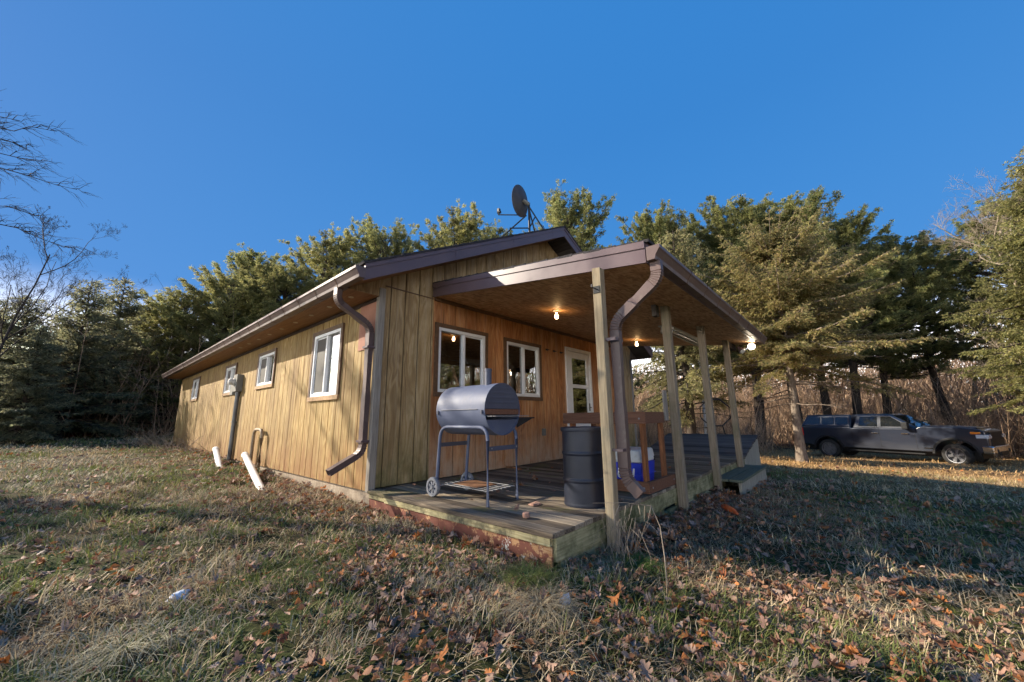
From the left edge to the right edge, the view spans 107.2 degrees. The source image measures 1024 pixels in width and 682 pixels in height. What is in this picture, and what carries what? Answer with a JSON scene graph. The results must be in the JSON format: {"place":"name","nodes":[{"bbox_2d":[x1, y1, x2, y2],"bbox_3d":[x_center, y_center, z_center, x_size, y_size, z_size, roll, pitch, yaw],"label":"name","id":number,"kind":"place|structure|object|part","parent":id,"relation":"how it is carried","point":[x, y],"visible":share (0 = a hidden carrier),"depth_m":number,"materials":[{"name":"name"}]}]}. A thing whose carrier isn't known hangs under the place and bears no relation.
{"place":"outdoors","nodes":[
{"label":"outdoors","id":0,"kind":"place"},
{"bbox_2d":[0,429,1023,681],"bbox_3d":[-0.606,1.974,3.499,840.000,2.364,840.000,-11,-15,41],"label":"ground","id":1,"kind":"structure","parent":0,"point":[522,671],"depth_m":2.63,"materials":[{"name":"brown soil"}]},
{"bbox_2d":[0,300,40,416],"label":"dark spruce tree","id":2,"kind":"object","parent":1,"relation":"on","point":[1,308],"visible":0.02,"depth_m":17.21,"materials":[{"name":"green plant"}]},
{"bbox_2d":[0,294,82,440],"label":"dark spruce tree","id":3,"kind":"object","parent":1,"relation":"on","point":[18,326],"visible":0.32,"depth_m":15.59,"materials":[{"name":"green plant"}]},
{"bbox_2d":[0,323,84,442],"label":"dark spruce tree","id":4,"kind":"object","parent":1,"relation":"on","point":[27,375],"visible":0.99,"depth_m":14.44,"materials":[{"name":"green plant"}]},
{"bbox_2d":[8,332,89,438],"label":"dark spruce tree","id":5,"kind":"object","parent":1,"relation":"on","point":[55,374],"visible":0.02,"depth_m":18.46,"materials":[{"name":"green plant"}]},
{"bbox_2d":[0,90,99,266],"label":"bare tree","id":6,"kind":"object","parent":1,"relation":"on","point":[24,174],"visible":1,"depth_m":8.76,"materials":[{"name":"brown plant"}]},
{"bbox_2d":[40,315,94,435],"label":"dark spruce tree","id":7,"kind":"object","parent":1,"relation":"on","point":[73,343],"visible":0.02,"depth_m":20.99,"materials":[{"name":"green plant"}]},
{"bbox_2d":[0,278,150,439],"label":"dark spruce tree","id":8,"kind":"object","parent":1,"relation":"on","point":[94,316],"visible":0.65,"depth_m":17.52,"materials":[{"name":"green plant"}]},
{"bbox_2d":[0,205,151,356],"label":"bare tree","id":9,"kind":"object","parent":1,"relation":"on","point":[11,326],"visible":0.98,"depth_m":14.92,"materials":[{"name":"brown plant"}]},
{"bbox_2d":[35,277,171,437],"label":"dark spruce tree","id":10,"kind":"object","parent":1,"relation":"on","point":[128,311],"visible":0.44,"depth_m":19.44,"materials":[{"name":"green plant"}]},
{"bbox_2d":[67,320,152,431],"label":"dark spruce tree","id":11,"kind":"object","parent":1,"relation":"on","point":[115,384],"visible":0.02,"depth_m":20.91,"materials":[{"name":"green plant"}]},
{"bbox_2d":[0,602,245,681],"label":"dry grass clump","id":12,"kind":"object","parent":1,"relation":"on","point":[115,651],"visible":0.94,"depth_m":1.77,"materials":[{"name":"beige plant"}]},
{"bbox_2d":[80,326,176,434],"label":"dark spruce tree","id":13,"kind":"object","parent":1,"relation":"on","point":[148,395],"visible":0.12,"depth_m":20.82,"materials":[{"name":"green plant"}]},
{"bbox_2d":[116,417,174,445],"bbox_3d":[-13.269,3.331,13.934,2.190,1.016,1.946,-11,-15,41],"label":"bare shrub","id":14,"kind":"object","parent":1,"relation":"on","point":[151,436],"visible":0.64,"depth_m":13.78,"materials":[{"name":"brown plant"}]},
{"bbox_2d":[120,354,180,434],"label":"dark spruce tree","id":15,"kind":"object","parent":1,"relation":"on","point":[170,359],"visible":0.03,"depth_m":21.55,"materials":[{"name":"green plant"}]},
{"bbox_2d":[108,304,200,434],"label":"pine tree","id":16,"kind":"object","parent":1,"relation":"on","point":[170,362],"visible":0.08,"depth_m":21.80,"materials":[{"name":"green plant"}]},
{"bbox_2d":[124,427,186,448],"bbox_3d":[-11.164,3.090,12.183,1.726,0.755,1.974,5,-13,-25],"label":"bare shrub","id":17,"kind":"object","parent":1,"relation":"on","point":[168,443],"visible":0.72,"depth_m":12.06,"materials":[{"name":"brown plant"}]},
{"bbox_2d":[105,286,221,433],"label":"pine tree","id":18,"kind":"object","parent":1,"relation":"on","point":[167,308],"visible":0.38,"depth_m":21.14,"materials":[{"name":"green plant"}]},
{"bbox_2d":[165,589,190,601],"bbox_3d":[-2.050,1.569,2.337,0.075,0.048,0.136,-11,-15,41],"label":"snow patch","id":19,"kind":"object","parent":1,"relation":"on","point":[178,594],"visible":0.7,"depth_m":2.32,"materials":[{"name":"white snow"}]},
{"bbox_2d":[150,436,206,453],"bbox_3d":[-9.116,2.776,10.543,1.652,0.706,1.913,-7,-13,28],"label":"bare shrub","id":20,"kind":"object","parent":1,"relation":"on","point":[185,448],"visible":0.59,"depth_m":10.37,"materials":[{"name":"brown plant"}]},
{"bbox_2d":[141,264,271,407],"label":"pine tree","id":21,"kind":"object","parent":1,"relation":"on","point":[213,287],"visible":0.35,"depth_m":21.76,"materials":[{"name":"green plant"}]},
{"bbox_2d":[212,446,222,466],"bbox_3d":[-6.218,2.497,7.977,0.123,0.451,1.385,10,-15,-42],"label":"drain pipe","id":22,"kind":"object","parent":1,"relation":"on","point":[217,455],"visible":0.76,"depth_m":8.01,"materials":[{"name":"white plastic"}]},
{"bbox_2d":[177,242,291,383],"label":"pine tree","id":23,"kind":"object","parent":1,"relation":"on","point":[246,259],"visible":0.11,"depth_m":24.35,"materials":[{"name":"green plant"}]},
{"bbox_2d":[241,452,265,489],"bbox_3d":[-4.333,2.179,6.303,0.116,0.507,2.205,9,-15,-41],"label":"drain pipe","id":24,"kind":"object","parent":1,"relation":"on","point":[252,471],"visible":0.8,"depth_m":6.23,"materials":[{"name":"white plastic"}]},
{"bbox_2d":[212,255,317,337],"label":"pine tree","id":25,"kind":"object","parent":1,"relation":"on","point":[271,278],"visible":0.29,"depth_m":23.29,"materials":[{"name":"green plant"}]},
{"bbox_2d":[249,223,376,317],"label":"pine tree","id":26,"kind":"object","parent":1,"relation":"on","point":[334,258],"visible":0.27,"depth_m":25.14,"materials":[{"name":"green plant"}]},
{"bbox_2d":[319,213,417,282],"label":"pine tree","id":27,"kind":"object","parent":1,"relation":"on","point":[374,240],"visible":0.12,"depth_m":27.35,"materials":[{"name":"green plant"}]},
{"bbox_2d":[408,198,504,252],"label":"pine tree","id":28,"kind":"object","parent":1,"relation":"on","point":[467,231],"visible":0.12,"depth_m":27.20,"materials":[{"name":"green plant"}]},
{"bbox_2d":[161,226,766,570],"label":"cabin house","id":29,"kind":"structure","parent":1,"relation":"on","point":[343,381],"depth_m":5.53,"materials":[{"name":"brown wood"}]},
{"bbox_2d":[190,376,200,401],"bbox_3d":[-10.485,1.607,12.532,1.124,0.777,0.094,-11,-15,41],"label":"window","id":30,"kind":"structure","parent":29,"relation":"in","point":[196,381],"depth_m":12.55,"materials":[{"name":"white plastic"}]},
{"bbox_2d":[222,362,237,395],"bbox_3d":[-7.209,1.000,9.681,1.074,0.787,0.094,-11,-15,41],"label":"window","id":31,"kind":"structure","parent":29,"relation":"in","point":[231,370],"depth_m":9.78,"materials":[{"name":"white plastic"}]},
{"bbox_2d":[254,348,277,389],"bbox_3d":[-5.087,0.596,7.837,1.124,0.772,0.094,-11,-15,41],"label":"window","id":32,"kind":"structure","parent":29,"relation":"in","point":[266,366],"depth_m":7.84,"materials":[{"name":"white plastic"}]},
{"bbox_2d":[306,323,344,401],"bbox_3d":[-2.892,0.360,5.895,1.104,1.127,0.094,-11,-15,41],"label":"window","id":33,"kind":"structure","parent":29,"relation":"in","point":[327,345],"depth_m":5.90,"materials":[{"name":"white plastic"}]},
{"bbox_2d":[433,322,487,396],"bbox_3d":[-0.794,0.337,5.962,0.094,1.102,1.099,-11,-15,41],"label":"window","id":34,"kind":"structure","parent":29,"relation":"in","point":[460,354],"depth_m":5.93,"materials":[{"name":"glass"}]},
{"bbox_2d":[426,368,534,506],"bbox_3d":[-0.302,1.030,4.262,1.062,1.360,0.826,-11,-15,41],"label":"barrel grill","id":35,"kind":"object","parent":29,"relation":"on","point":[487,408],"visible":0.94,"depth_m":4.03,"materials":[{"name":"grey metal"}]},
{"bbox_2d":[453,480,496,487],"bbox_3d":[-0.402,1.537,4.066,0.282,0.010,0.404,10,-15,-42],"label":"rusty plate","id":36,"kind":"object","parent":35,"relation":"on","point":[475,483],"visible":0.93,"depth_m":4.05,"materials":[{"name":"brown metal"}]},
{"bbox_2d":[497,185,543,235],"bbox_3d":[0.078,-2.726,8.540,1.592,1.710,0.544,-1,-11,-1],"label":"satellite dish","id":37,"kind":"object","parent":29,"relation":"on","point":[521,204],"visible":0.98,"depth_m":8.53,"materials":[{"name":"black metal"}]},
{"bbox_2d":[503,337,542,400],"bbox_3d":[0.201,0.552,7.060,0.094,1.102,1.084,-11,-15,41],"label":"window","id":38,"kind":"structure","parent":29,"relation":"in","point":[522,359],"depth_m":7.08,"materials":[{"name":"glass"}]},
{"bbox_2d":[528,501,540,505],"bbox_3d":[0.224,1.584,3.675,0.123,0.023,0.072,10,-15,-42],"label":"bark chip","id":39,"kind":"object","parent":29,"relation":"on","point":[535,503],"visible":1,"depth_m":3.65,"materials":[{"name":"brown wood"}]},
{"bbox_2d":[384,456,710,509],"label":"deck leaves","id":40,"kind":"object","parent":29,"relation":"on","point":[521,484],"visible":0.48,"depth_m":4.80,"materials":[{"name":"brown plant"}]},
{"bbox_2d":[568,351,591,425],"bbox_3d":[1.518,1.358,8.357,0.092,2.214,0.898,-11,-15,41],"label":"door","id":41,"kind":"structure","parent":29,"relation":"in","point":[578,364],"depth_m":8.47,"materials":[{"name":"white plastic"}]},
{"bbox_2d":[560,426,604,508],"bbox_3d":[0.723,1.235,3.766,0.458,0.739,0.442,-11,-15,41],"label":"steel drum","id":42,"kind":"object","parent":29,"relation":"on","point":[583,477],"visible":0.8,"depth_m":3.60,"materials":[{"name":"black metal"}]},
{"bbox_2d":[563,390,675,493],"bbox_3d":[1.359,1.233,4.854,1.122,1.152,0.829,-11,-15,41],"label":"wooden rack","id":43,"kind":"object","parent":29,"relation":"on","point":[642,420],"visible":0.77,"depth_m":4.49,"materials":[{"name":"wood"}]},
{"bbox_2d":[615,447,655,480],"bbox_3d":[1.492,1.542,4.610,0.372,0.446,0.579,-9,-14,37],"label":"cooler","id":44,"kind":"object","parent":43,"relation":"on","point":[636,463],"visible":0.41,"depth_m":4.42,"materials":[{"name":"blue plastic"}]},
{"bbox_2d":[484,219,512,237],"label":"pine tree","id":45,"kind":"object","parent":1,"relation":"on","point":[494,229],"visible":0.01,"depth_m":33.63,"materials":[{"name":"green plant"}]},
{"bbox_2d":[0,157,1023,458],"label":"woodland brush","id":46,"kind":"object","parent":1,"relation":"on","point":[962,401],"visible":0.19,"depth_m":26.78,"materials":[{"name":"plant"}]},
{"bbox_2d":[0,431,1023,479],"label":"grass","id":47,"kind":"structure","parent":1,"relation":"on","point":[831,458],"depth_m":14.50,"materials":[{"name":"green plant"}]},
{"bbox_2d":[0,442,1023,681],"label":"fallen leaves","id":48,"kind":"object","parent":1,"relation":"on","point":[413,632],"visible":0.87,"depth_m":2.48,"materials":[{"name":"brown plant"}]},
{"bbox_2d":[2,483,1023,681],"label":"dead grass strands","id":49,"kind":"object","parent":1,"relation":"on","point":[589,647],"visible":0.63,"depth_m":2.62},
{"bbox_2d":[477,556,568,595],"bbox_3d":[0.136,1.588,2.562,0.674,0.127,0.735,-11,-15,41],"label":"green grass clump","id":50,"kind":"object","parent":1,"relation":"on","point":[530,571],"visible":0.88,"depth_m":2.53,"materials":[{"name":"plant"}]},
{"bbox_2d":[474,574,611,655],"bbox_3d":[0.188,1.553,2.237,0.900,0.124,0.826,-11,-15,41],"label":"dry grass clump","id":51,"kind":"object","parent":1,"relation":"on","point":[524,598],"visible":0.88,"depth_m":2.16,"materials":[{"name":"beige plant"}]},
{"bbox_2d":[558,593,570,607],"bbox_3d":[0.318,1.569,2.296,0.060,0.048,0.143,-11,-15,41],"label":"snow patch","id":52,"kind":"object","parent":1,"relation":"on","point":[566,594],"visible":0.44,"depth_m":2.28,"materials":[{"name":"white snow"}]},
{"bbox_2d":[523,179,649,398],"bbox_3d":[4.755,-2.091,27.734,9.739,20.085,10.723,-5,-12,20],"label":"pine tree","id":53,"kind":"object","parent":1,"relation":"on","point":[557,215],"visible":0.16,"depth_m":27.37,"materials":[{"name":"green plant"}]},
{"bbox_2d":[590,502,676,595],"bbox_3d":[0.948,1.506,3.022,0.614,0.562,1.038,-7,-13,28],"label":"dead weed","id":54,"kind":"object","parent":1,"relation":"on","point":[619,543],"visible":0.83,"depth_m":3.05,"materials":[{"name":"beige plant"}]},
{"bbox_2d":[594,548,677,576],"bbox_3d":[0.920,1.707,2.903,0.617,0.098,0.635,2,-12,-15],"label":"green grass clump","id":55,"kind":"object","parent":1,"relation":"on","point":[645,563],"visible":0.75,"depth_m":2.89,"materials":[{"name":"plant"}]},
{"bbox_2d":[614,199,724,412],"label":"pine tree","id":56,"kind":"object","parent":1,"relation":"on","point":[647,228],"visible":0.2,"depth_m":30.07,"materials":[{"name":"green plant"}]},
{"bbox_2d":[632,223,753,433],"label":"spruce tree","id":57,"kind":"object","parent":1,"relation":"on","point":[688,389],"visible":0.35,"depth_m":16.19,"materials":[{"name":"green plant"}]},
{"bbox_2d":[650,216,738,421],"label":"pine tree","id":58,"kind":"object","parent":1,"relation":"on","point":[695,230],"visible":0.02,"depth_m":32.19,"materials":[{"name":"green plant"}]},
{"bbox_2d":[698,360,706,433],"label":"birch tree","id":59,"kind":"object","parent":1,"relation":"on","point":[704,417],"visible":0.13,"depth_m":21.08,"materials":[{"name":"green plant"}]},
{"bbox_2d":[699,399,730,433],"bbox_3d":[5.711,2.523,10.509,0.755,1.791,0.282,-6,-13,26],"label":"octagonal hoop","id":60,"kind":"object","parent":1,"relation":"on","point":[716,425],"visible":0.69,"depth_m":10.42,"materials":[{"name":"black metal"}]},
{"bbox_2d":[721,504,738,514],"bbox_3d":[2.670,2.065,4.620,0.084,0.083,0.380,-2,-11,5],"label":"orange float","id":61,"kind":"object","parent":1,"relation":"on","point":[729,508],"visible":0.88,"depth_m":4.58,"materials":[{"name":"plastic"}]},
{"bbox_2d":[683,193,854,445],"bbox_3d":[19.622,-1.967,31.480,13.883,21.876,13.707,-11,-15,41],"label":"pine tree","id":62,"kind":"object","parent":1,"relation":"on","point":[718,218],"visible":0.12,"depth_m":30.66,"materials":[{"name":"green plant"}]},
{"bbox_2d":[701,185,889,446],"bbox_3d":[21.835,-1.856,30.373,12.432,21.172,12.170,1,-11,-6],"label":"pine tree","id":63,"kind":"object","parent":1,"relation":"on","point":[753,214],"visible":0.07,"depth_m":29.57,"materials":[{"name":"green plant"}]},
{"bbox_2d":[692,205,950,462],"bbox_3d":[10.387,-0.047,14.033,7.757,9.818,7.460,1,-11,-7],"label":"spruce tree","id":64,"kind":"object","parent":1,"relation":"on","point":[789,285],"visible":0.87,"depth_m":13.55,"materials":[{"name":"green plant"}]},
{"bbox_2d":[758,187,900,414],"bbox_3d":[22.236,-1.575,28.457,10.954,19.753,10.724,-3,-12,13],"label":"pine tree","id":65,"kind":"object","parent":1,"relation":"on","point":[797,201],"visible":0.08,"depth_m":27.54,"materials":[{"name":"green plant"}]},
{"bbox_2d":[789,203,950,414],"bbox_3d":[23.719,-1.073,26.340,10.239,17.730,10.459,-4,-12,18],"label":"pine tree","id":66,"kind":"object","parent":1,"relation":"on","point":[846,225],"visible":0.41,"depth_m":25.25,"materials":[{"name":"green plant"}]},
{"bbox_2d":[824,235,968,413],"bbox_3d":[26.380,-0.063,26.782,9.269,15.721,9.468,3,-12,-15],"label":"pine tree","id":67,"kind":"object","parent":1,"relation":"on","point":[931,360],"visible":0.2,"depth_m":25.21,"materials":[{"name":"green plant"}]},
{"bbox_2d":[802,414,1011,463],"bbox_3d":[17.741,4.505,17.766,2.641,2.106,6.742,5,-13,-27],"label":"pickup truck","id":68,"kind":"object","parent":1,"relation":"on","point":[902,434],"visible":0.99,"depth_m":16.82,"materials":[{"name":"paint"}]},
{"bbox_3d":[16.761,3.795,17.793,0.162,0.436,0.681,5,-13,-27],"label":"side window","id":69,"kind":"part","parent":68,"relation":"part of","materials":[{"name":"black glass"}]},
{"bbox_3d":[17.191,3.626,16.979,0.162,0.436,0.936,5,-13,-27],"label":"side window","id":70,"kind":"part","parent":68,"relation":"part of","materials":[{"name":"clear glass"}]},
{"bbox_2d":[852,222,1021,442],"bbox_3d":[28.374,-0.183,26.380,9.260,15.680,9.459,-4,-12,15],"label":"pine tree","id":71,"kind":"object","parent":1,"relation":"on","point":[915,254],"visible":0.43,"depth_m":25.07,"materials":[{"name":"green plant"}]},
{"bbox_2d":[900,191,1023,365],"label":"pine tree","id":72,"kind":"object","parent":1,"relation":"on","point":[967,281],"visible":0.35,"depth_m":24.59,"materials":[{"name":"green plant"}]},
{"bbox_2d":[910,169,1023,386],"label":"bare tree","id":73,"kind":"object","parent":1,"relation":"on","point":[981,257],"visible":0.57,"depth_m":20.07,"materials":[{"name":"brown plant"}]},
{"bbox_2d":[940,146,1023,416],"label":"spruce tree","id":74,"kind":"object","parent":1,"relation":"on","point":[1011,302],"visible":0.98,"depth_m":17.17,"materials":[{"name":"green plant"}]},
{"bbox_2d":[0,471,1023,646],"bbox_3d":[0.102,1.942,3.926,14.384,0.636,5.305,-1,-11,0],"label":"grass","id":75,"kind":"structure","parent":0,"point":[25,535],"depth_m":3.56,"materials":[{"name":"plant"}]},
{"bbox_2d":[0,444,1023,520],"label":"grass","id":76,"kind":"structure","parent":0,"point":[977,477],"depth_m":7.45,"materials":[{"name":"green plant"}]},
{"bbox_2d":[0,0,1023,386],"label":"sky","id":77,"kind":"structure","parent":0,"point":[205,128],"materials":[{"name":"blue"}]},
{"bbox_2d":[523,512,529,517],"bbox_3d":[0.120,1.480,3.209,0.060,0.045,0.062,-4,-12,18],"label":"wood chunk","id":78,"kind":"object","parent":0,"point":[526,514],"visible":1,"depth_m":3.19,"materials":[{"name":"brown wood"}]}
]}

